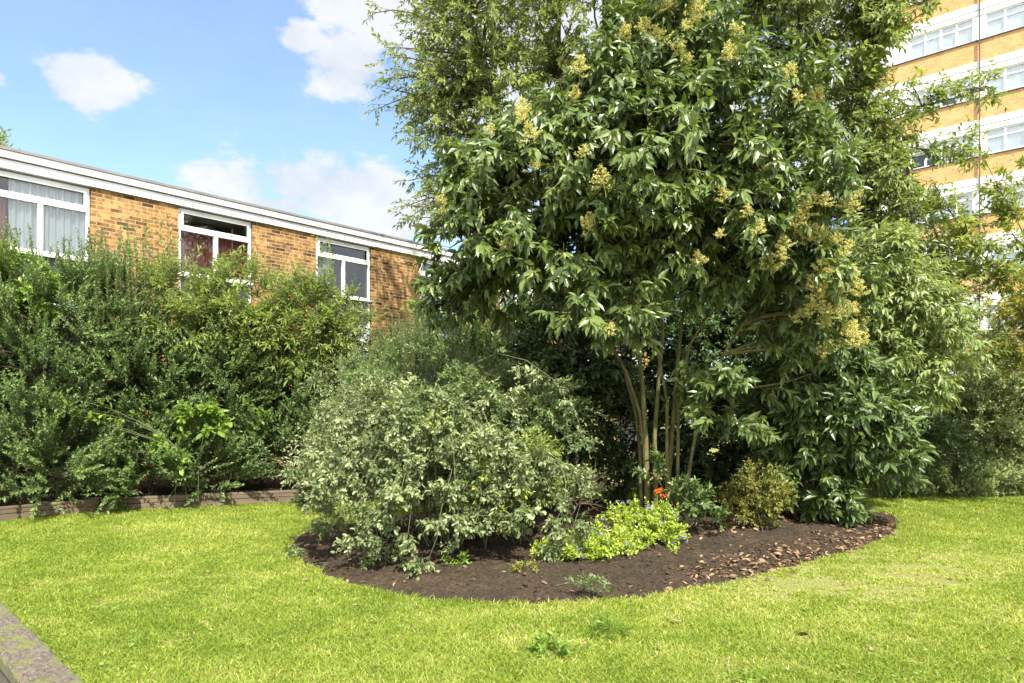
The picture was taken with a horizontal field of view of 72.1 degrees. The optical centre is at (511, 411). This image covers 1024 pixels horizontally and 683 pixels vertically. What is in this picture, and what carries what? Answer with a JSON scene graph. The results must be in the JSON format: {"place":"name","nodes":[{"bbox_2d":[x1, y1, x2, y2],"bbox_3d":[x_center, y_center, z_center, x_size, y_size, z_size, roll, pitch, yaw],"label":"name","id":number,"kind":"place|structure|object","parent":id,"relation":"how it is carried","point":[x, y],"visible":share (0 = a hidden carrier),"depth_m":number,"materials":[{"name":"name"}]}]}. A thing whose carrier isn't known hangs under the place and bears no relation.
{"place":"outdoors","nodes":[
{"label":"outdoors","id":0,"kind":"place"},
{"bbox_2d":[0,466,430,508],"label":"border soil","id":1,"kind":"structure","parent":0,"point":[160,489],"depth_m":12.06,"materials":[{"name":"brown soil"}]},
{"bbox_2d":[0,239,86,493],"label":"broadleaf shrub","id":2,"kind":"object","parent":1,"relation":"on","point":[41,307],"visible":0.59,"depth_m":10.39,"materials":[{"name":"green plant"}]},
{"bbox_2d":[0,332,113,496],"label":"dark bush","id":3,"kind":"object","parent":1,"relation":"on","point":[12,362],"visible":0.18,"depth_m":10.62,"materials":[{"name":"green plant"}]},
{"bbox_2d":[0,225,157,518],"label":"evergreen shrub","id":4,"kind":"object","parent":1,"relation":"on","point":[45,431],"visible":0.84,"depth_m":10.09,"materials":[{"name":"green plant"}]},
{"bbox_2d":[0,216,165,496],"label":"spire shrub","id":5,"kind":"object","parent":1,"relation":"on","point":[116,275],"visible":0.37,"depth_m":10.90,"materials":[{"name":"green plant"}]},
{"bbox_2d":[38,351,212,491],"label":"dark bush","id":6,"kind":"object","parent":1,"relation":"on","point":[146,406],"visible":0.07,"depth_m":11.66,"materials":[{"name":"green plant"}]},
{"bbox_2d":[7,289,264,517],"bbox_3d":[-5.981,-0.132,11.249,4.077,3.947,3.044,0,0,0],"label":"evergreen shrub","id":7,"kind":"object","parent":1,"relation":"on","point":[137,358],"visible":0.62,"depth_m":10.77,"materials":[{"name":"green plant"}]},
{"bbox_2d":[123,307,309,508],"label":"evergreen shrub","id":8,"kind":"object","parent":1,"relation":"on","point":[248,372],"visible":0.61,"depth_m":11.31,"materials":[{"name":"green plant"}]},
{"bbox_2d":[104,213,390,485],"bbox_3d":[-4.450,-1.047,12.064,4.703,4.865,2.330,0,0,-16],"label":"buddleia shrub","id":9,"kind":"object","parent":1,"relation":"on","point":[330,326],"visible":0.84,"depth_m":11.71,"materials":[{"name":"green plant"}]},
{"bbox_2d":[190,347,313,486],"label":"dark bush","id":10,"kind":"object","parent":1,"relation":"on","point":[276,422],"visible":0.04,"depth_m":12.63,"materials":[{"name":"green plant"}]},
{"bbox_2d":[205,327,360,487],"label":"evergreen shrub","id":11,"kind":"object","parent":1,"relation":"on","point":[287,424],"visible":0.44,"depth_m":11.71,"materials":[{"name":"green plant"}]},
{"bbox_2d":[254,334,372,480],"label":"yellow shrub","id":12,"kind":"object","parent":1,"relation":"on","point":[326,354],"visible":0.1,"depth_m":12.11,"materials":[{"name":"green plant"}]},
{"bbox_2d":[274,349,385,484],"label":"dark bush","id":13,"kind":"object","parent":1,"relation":"on","point":[305,428],"visible":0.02,"depth_m":12.78,"materials":[{"name":"green plant"}]},
{"bbox_2d":[0,0,871,397],"label":"sky","id":14,"kind":"structure","parent":0,"point":[258,102],"materials":[{"name":"blue"}]},
{"bbox_2d":[0,424,1023,682],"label":"lawn","id":15,"kind":"structure","parent":0,"point":[786,584],"depth_m":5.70,"materials":[{"name":"green plant"}]},
{"bbox_2d":[0,126,19,149],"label":"airy tree","id":16,"kind":"object","parent":15,"relation":"on","point":[3,137],"visible":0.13,"depth_m":22.18,"materials":[{"name":"green plant"}]},
{"bbox_2d":[0,601,83,682],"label":"wall","id":17,"kind":"structure","parent":15,"relation":"on","point":[27,655],"depth_m":4.00,"materials":[{"name":"stone"}]},
{"bbox_2d":[111,499,130,510],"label":"weed","id":18,"kind":"object","parent":15,"relation":"on","point":[122,505],"visible":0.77,"depth_m":10.54,"materials":[{"name":"green plant"}]},
{"bbox_2d":[34,386,270,502],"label":"leafy weed","id":19,"kind":"object","parent":15,"relation":"on","point":[207,410],"visible":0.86,"depth_m":10.65,"materials":[{"name":"green plant"}]},
{"bbox_2d":[0,487,431,520],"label":"timber edging","id":20,"kind":"object","parent":15,"relation":"on","point":[234,498],"visible":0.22,"depth_m":10.82,"materials":[{"name":"brown wood"}]},
{"bbox_2d":[0,145,650,487],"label":"brick building","id":21,"kind":"structure","parent":15,"relation":"on","point":[53,201],"depth_m":14.41,"materials":[{"name":"brown brick"}]},
{"bbox_2d":[0,170,88,300],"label":"window","id":22,"kind":"structure","parent":21,"relation":"in","point":[54,211],"depth_m":12.50,"materials":[{"name":"white paint"}]},
{"bbox_2d":[178,208,252,303],"bbox_3d":[-6.488,-2.946,14.967,0.995,2.325,1.546,0,0,42],"label":"window","id":23,"kind":"structure","parent":21,"relation":"in","point":[214,238],"depth_m":14.68,"materials":[{"name":"white paint"}]},
{"bbox_2d":[316,237,371,340],"bbox_3d":[-4.378,-2.946,17.291,0.995,2.325,1.546,0,0,42],"label":"window","id":24,"kind":"structure","parent":21,"relation":"in","point":[343,260],"depth_m":17.27,"materials":[{"name":"white paint"}]},
{"bbox_2d":[420,260,457,313],"bbox_3d":[-1.986,-2.946,19.361,0.234,2.325,1.546,0,0,42],"label":"window","id":25,"kind":"structure","parent":21,"relation":"in","point":[428,264],"depth_m":19.04,"materials":[{"name":"white paint"}]},
{"bbox_2d":[500,290,532,321],"bbox_3d":[0.124,-2.946,21.686,0.234,2.325,1.546,0,0,42],"label":"window","id":26,"kind":"structure","parent":21,"relation":"in","point":[507,291],"depth_m":21.56,"materials":[{"name":"white paint"}]},
{"bbox_2d":[333,293,526,507],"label":"spire shrub","id":27,"kind":"object","parent":15,"relation":"on","point":[461,336],"visible":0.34,"depth_m":10.72,"materials":[{"name":"green plant"}]},
{"bbox_2d":[400,276,562,503],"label":"broadleaf shrub","id":28,"kind":"object","parent":15,"relation":"on","point":[476,324],"visible":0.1,"depth_m":10.99,"materials":[{"name":"green plant"}]},
{"bbox_2d":[4,502,1022,682],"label":"lawn debris","id":29,"kind":"object","parent":15,"relation":"on","point":[628,609],"visible":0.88,"depth_m":5.80,"materials":[{"name":"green plant"}]},
{"bbox_2d":[61,513,1021,682],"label":"clover","id":30,"kind":"object","parent":15,"relation":"on","point":[724,673],"visible":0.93,"depth_m":4.48,"materials":[{"name":"green plant"}]},
{"bbox_2d":[527,627,572,661],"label":"weed","id":31,"kind":"object","parent":15,"relation":"on","point":[540,641],"visible":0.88,"depth_m":4.32,"materials":[{"name":"green plant"}]},
{"bbox_2d":[360,0,757,437],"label":"airy tree","id":32,"kind":"object","parent":15,"relation":"on","point":[472,86],"visible":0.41,"depth_m":12.86,"materials":[{"name":"green plant"}]},
{"bbox_2d":[291,499,898,604],"bbox_3d":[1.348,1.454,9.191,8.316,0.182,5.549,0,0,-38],"label":"soil bed","id":33,"kind":"object","parent":15,"relation":"on","point":[493,577],"visible":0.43,"depth_m":6.80,"materials":[{"name":"brown soil"}]},
{"bbox_2d":[285,544,309,558],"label":"weed","id":34,"kind":"object","parent":33,"relation":"on","point":[298,549],"visible":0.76,"depth_m":7.18,"materials":[{"name":"green plant"}]},
{"bbox_2d":[275,364,418,537],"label":"variegated shrub","id":35,"kind":"object","parent":33,"relation":"on","point":[351,420],"visible":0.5,"depth_m":7.64,"materials":[{"name":"green plant"}]},
{"bbox_2d":[358,547,393,570],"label":"weed","id":36,"kind":"object","parent":33,"relation":"on","point":[372,554],"visible":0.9,"depth_m":6.54,"materials":[{"name":"green plant"}]},
{"bbox_2d":[278,330,603,579],"bbox_3d":[-0.780,0.340,7.448,3.182,2.423,2.747,0,0,-12],"label":"arching shrub","id":37,"kind":"object","parent":33,"relation":"on","point":[415,461],"visible":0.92,"depth_m":6.66,"materials":[{"name":"green plant"}]},
{"bbox_2d":[440,549,472,565],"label":"weed","id":38,"kind":"object","parent":33,"relation":"on","point":[463,556],"visible":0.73,"depth_m":6.51,"materials":[{"name":"green plant"}]},
{"bbox_2d":[290,328,625,534],"bbox_3d":[-0.775,0.268,8.284,4.182,2.478,2.417,0,0,0],"label":"green shrub","id":39,"kind":"object","parent":33,"relation":"on","point":[539,410],"visible":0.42,"depth_m":8.08,"materials":[{"name":"green plant"}]},
{"bbox_2d":[412,404,575,548],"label":"yellow shrub","id":40,"kind":"object","parent":33,"relation":"on","point":[524,491],"visible":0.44,"depth_m":6.86,"materials":[{"name":"green plant"}]},
{"bbox_2d":[502,559,539,573],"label":"weed","id":41,"kind":"object","parent":33,"relation":"on","point":[528,564],"visible":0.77,"depth_m":6.25,"materials":[{"name":"green plant"}]},
{"bbox_2d":[464,249,651,510],"bbox_3d":[0.645,-0.504,10.730,2.883,4.449,2.558,0,0,0],"label":"dark bush","id":42,"kind":"object","parent":33,"relation":"on","point":[565,362],"visible":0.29,"depth_m":10.37,"materials":[{"name":"green plant"}]},
{"bbox_2d":[547,452,611,540],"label":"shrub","id":43,"kind":"object","parent":33,"relation":"on","point":[563,525],"visible":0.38,"depth_m":7.89,"materials":[{"name":"green plant"}]},
{"bbox_2d":[529,518,638,561],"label":"flowering plant","id":44,"kind":"object","parent":33,"relation":"on","point":[612,541],"visible":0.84,"depth_m":6.83,"materials":[{"name":"green plant"}]},
{"bbox_2d":[564,573,614,599],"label":"weed","id":45,"kind":"object","parent":33,"relation":"on","point":[597,579],"visible":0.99,"depth_m":5.63,"materials":[{"name":"green plant"}]},
{"bbox_2d":[293,513,951,600],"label":"leaf litter","id":46,"kind":"object","parent":33,"relation":"on","point":[861,541],"visible":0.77,"depth_m":7.26,"materials":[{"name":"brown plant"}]},
{"bbox_2d":[590,493,692,553],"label":"flowering plant","id":47,"kind":"object","parent":33,"relation":"on","point":[651,525],"visible":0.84,"depth_m":7.47,"materials":[{"name":"green plant"}]},
{"bbox_2d":[553,260,738,502],"bbox_3d":[2.254,-0.646,11.460,3.692,4.438,2.379,0,0,-24],"label":"dark bush","id":48,"kind":"object","parent":33,"relation":"on","point":[622,464],"visible":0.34,"depth_m":10.89,"materials":[{"name":"green plant"}]},
{"bbox_2d":[403,0,898,527],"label":"privet tree","id":49,"kind":"object","parent":33,"relation":"on","point":[637,112],"visible":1,"depth_m":7.47,"materials":[{"name":"green plant"}]},
{"bbox_2d":[654,488,669,518],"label":"orange plant","id":50,"kind":"object","parent":33,"relation":"on","point":[659,491],"visible":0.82,"depth_m":8.20,"materials":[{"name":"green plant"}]},
{"bbox_2d":[630,446,732,533],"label":"leafy shrub","id":51,"kind":"object","parent":33,"relation":"on","point":[698,505],"visible":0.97,"depth_m":8.05,"materials":[{"name":"green plant"}]},
{"bbox_2d":[648,289,785,507],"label":"dark bush","id":52,"kind":"object","parent":33,"relation":"on","point":[704,465],"visible":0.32,"depth_m":10.68,"materials":[{"name":"green plant"}]},
{"bbox_2d":[714,456,800,529],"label":"golden shrub","id":53,"kind":"object","parent":33,"relation":"on","point":[769,499],"visible":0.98,"depth_m":8.40,"materials":[{"name":"green plant"}]},
{"bbox_2d":[709,227,891,509],"bbox_3d":[4.665,-0.675,11.117,3.656,4.525,2.233,0,0,-31],"label":"dark bush","id":54,"kind":"object","parent":33,"relation":"on","point":[740,445],"visible":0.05,"depth_m":10.67,"materials":[{"name":"green plant"}]},
{"bbox_2d":[718,311,939,527],"bbox_3d":[4.038,0.144,9.068,2.620,3.044,2.160,0,0,0],"label":"laurel shrub","id":55,"kind":"object","parent":33,"relation":"on","point":[837,440],"visible":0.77,"depth_m":8.72,"materials":[{"name":"green plant"}]},
{"bbox_2d":[824,207,1011,418],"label":"leafy shrub","id":56,"kind":"object","parent":33,"relation":"on","point":[914,339],"visible":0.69,"depth_m":9.51,"materials":[{"name":"green plant"}]},
{"bbox_2d":[579,608,638,642],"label":"weed","id":57,"kind":"object","parent":15,"relation":"on","point":[592,631],"visible":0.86,"depth_m":4.67,"materials":[{"name":"green plant"}]},
{"bbox_2d":[694,0,1015,290],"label":"airy tree","id":58,"kind":"object","parent":15,"relation":"on","point":[876,28],"visible":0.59,"depth_m":11.85,"materials":[{"name":"green plant"}]},
{"bbox_2d":[828,158,1018,419],"bbox_3d":[7.399,-1.604,13.044,3.548,6.341,2.707,0,0,0],"label":"leafy tree","id":59,"kind":"object","parent":15,"relation":"on","point":[930,249],"visible":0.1,"depth_m":12.38,"materials":[{"name":"green plant"}]},
{"bbox_2d":[905,454,957,497],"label":"shrub","id":60,"kind":"object","parent":15,"relation":"on","point":[933,480],"visible":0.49,"depth_m":12.19,"materials":[{"name":"green plant"}]},
{"bbox_2d":[866,336,999,498],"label":"leafy shrub","id":61,"kind":"object","parent":15,"relation":"on","point":[946,441],"visible":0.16,"depth_m":12.03,"materials":[{"name":"green plant"}]},
{"bbox_2d":[872,0,1023,439],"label":"tower block","id":62,"kind":"structure","parent":15,"relation":"on","point":[960,38],"depth_m":32.92,"materials":[{"name":"brick"}]},
{"bbox_2d":[910,134,972,168],"bbox_3d":[20.723,-12.493,33.934,2.620,1.126,0.194,0,0,42],"label":"window","id":63,"kind":"structure","parent":62,"relation":"in","point":[920,159],"depth_m":34.30,"materials":[{"name":"white glass"}]},
{"bbox_2d":[910,76,972,111],"bbox_3d":[20.723,-15.203,33.934,2.620,1.126,0.194,0,0,42],"label":"window","id":64,"kind":"structure","parent":62,"relation":"in","point":[920,93],"depth_m":33.89,"materials":[{"name":"white glass"}]},
{"bbox_2d":[910,18,972,59],"bbox_3d":[20.688,-17.913,33.891,2.620,1.126,0.084,0,0,42],"label":"window","id":65,"kind":"structure","parent":62,"relation":"in","point":[957,34],"depth_m":33.86,"materials":[{"name":"white glass"}]},
{"bbox_2d":[913,192,972,223],"bbox_3d":[20.723,-9.783,33.934,2.620,1.126,0.194,0,0,42],"label":"window","id":66,"kind":"structure","parent":62,"relation":"in","point":[970,194],"depth_m":33.32,"materials":[{"name":"white glass"}]},
{"bbox_2d":[986,305,1021,329],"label":"window","id":67,"kind":"structure","parent":62,"relation":"in","point":[993,310],"depth_m":32.53,"materials":[{"name":"white glass"}]},
{"bbox_2d":[986,243,1023,270],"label":"window","id":68,"kind":"structure","parent":62,"relation":"in","point":[1010,255],"depth_m":32.13,"materials":[{"name":"white glass"}]},
{"bbox_2d":[986,182,1023,212],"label":"window","id":69,"kind":"structure","parent":62,"relation":"in","point":[987,199],"depth_m":31.94,"materials":[{"name":"white glass"}]},
{"bbox_2d":[986,122,1023,153],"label":"window","id":70,"kind":"structure","parent":62,"relation":"in","point":[1012,136],"depth_m":32.15,"materials":[{"name":"white glass"}]},
{"bbox_2d":[986,62,1023,93],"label":"window","id":71,"kind":"structure","parent":62,"relation":"in","point":[1013,78],"depth_m":32.10,"materials":[{"name":"white glass"}]},
{"bbox_2d":[986,2,1023,36],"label":"window","id":72,"kind":"structure","parent":62,"relation":"in","point":[1012,17],"depth_m":32.15,"materials":[{"name":"white glass"}]},
{"bbox_2d":[935,454,988,497],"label":"shrub","id":73,"kind":"object","parent":15,"relation":"on","point":[959,490],"visible":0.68,"depth_m":12.16,"materials":[{"name":"green plant"}]},
{"bbox_2d":[920,127,1023,332],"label":"leafy tree","id":74,"kind":"object","parent":15,"relation":"on","point":[1004,210],"visible":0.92,"depth_m":11.21,"materials":[{"name":"green plant"}]},
{"bbox_2d":[920,316,1023,491],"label":"leafy shrub","id":75,"kind":"object","parent":15,"relation":"on","point":[999,425],"visible":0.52,"depth_m":12.88,"materials":[{"name":"green plant"}]},
{"bbox_2d":[954,456,1008,497],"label":"shrub","id":76,"kind":"object","parent":15,"relation":"on","point":[991,484],"visible":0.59,"depth_m":12.26,"materials":[{"name":"green plant"}]},
{"bbox_2d":[967,270,1023,376],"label":"leafy shrub","id":77,"kind":"object","parent":15,"relation":"on","point":[1012,305],"visible":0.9,"depth_m":10.61,"materials":[{"name":"green plant"}]},
{"bbox_2d":[979,458,1023,496],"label":"shrub","id":78,"kind":"object","parent":15,"relation":"on","point":[1011,480],"visible":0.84,"depth_m":12.33,"materials":[{"name":"green plant"}]},
{"bbox_2d":[1009,459,1023,493],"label":"shrub","id":79,"kind":"object","parent":15,"relation":"on","point":[1017,485],"visible":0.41,"depth_m":12.48,"materials":[{"name":"green plant"}]}
]}

